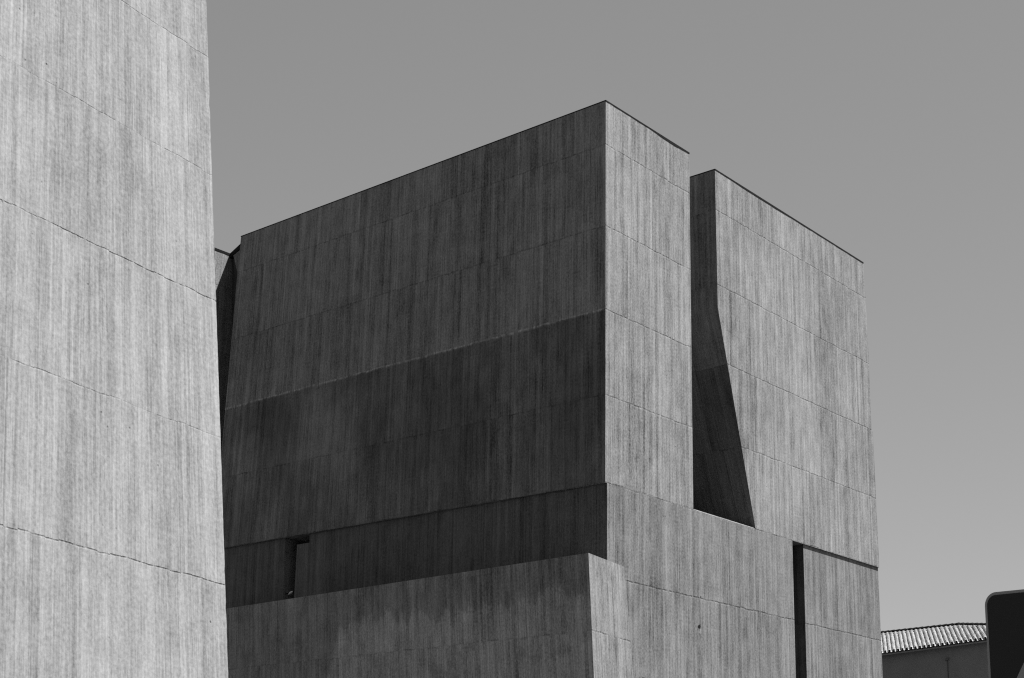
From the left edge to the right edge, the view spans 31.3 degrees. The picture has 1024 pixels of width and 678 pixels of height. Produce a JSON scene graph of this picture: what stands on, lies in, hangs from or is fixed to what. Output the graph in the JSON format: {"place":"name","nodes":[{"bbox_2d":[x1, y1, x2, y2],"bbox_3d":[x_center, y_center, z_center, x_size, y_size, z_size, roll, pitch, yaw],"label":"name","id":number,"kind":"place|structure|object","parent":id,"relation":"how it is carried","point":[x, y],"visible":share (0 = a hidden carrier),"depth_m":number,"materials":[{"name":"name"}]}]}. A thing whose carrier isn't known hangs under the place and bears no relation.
{"place":"outdoors","nodes":[
{"label":"outdoors","id":0,"kind":"place"},
{"bbox_2d":[0,0,227,677],"bbox_3d":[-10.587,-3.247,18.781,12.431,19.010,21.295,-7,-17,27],"label":"concrete tower","id":1,"kind":"structure","parent":0,"point":[112,562],"depth_m":19.48,"materials":[{"name":"concrete"}]},
{"bbox_2d":[214,100,882,677],"bbox_3d":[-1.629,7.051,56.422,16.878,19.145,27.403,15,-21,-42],"label":"concrete building","id":2,"kind":"structure","parent":0,"point":[582,392],"depth_m":48.07,"materials":[{"name":"concrete"}]},
{"bbox_2d":[206,0,1023,633],"label":"sky","id":3,"kind":"structure","parent":0,"point":[892,131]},
{"bbox_2d":[881,622,988,677],"bbox_3d":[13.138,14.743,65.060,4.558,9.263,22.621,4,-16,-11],"label":"tiled house","id":4,"kind":"structure","parent":0,"point":[954,651],"depth_m":60.55,"materials":[{"name":"ceramic"}]},
{"label":"ground","id":5,"kind":"structure","parent":0,"visible":0},
{"bbox_2d":[985,589,1023,677],"bbox_3d":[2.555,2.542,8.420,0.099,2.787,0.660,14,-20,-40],"label":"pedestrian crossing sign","id":6,"kind":"object","parent":5,"relation":"on","point":[1004,613],"visible":1,"depth_m":8.86,"materials":[{"name":"metal"}]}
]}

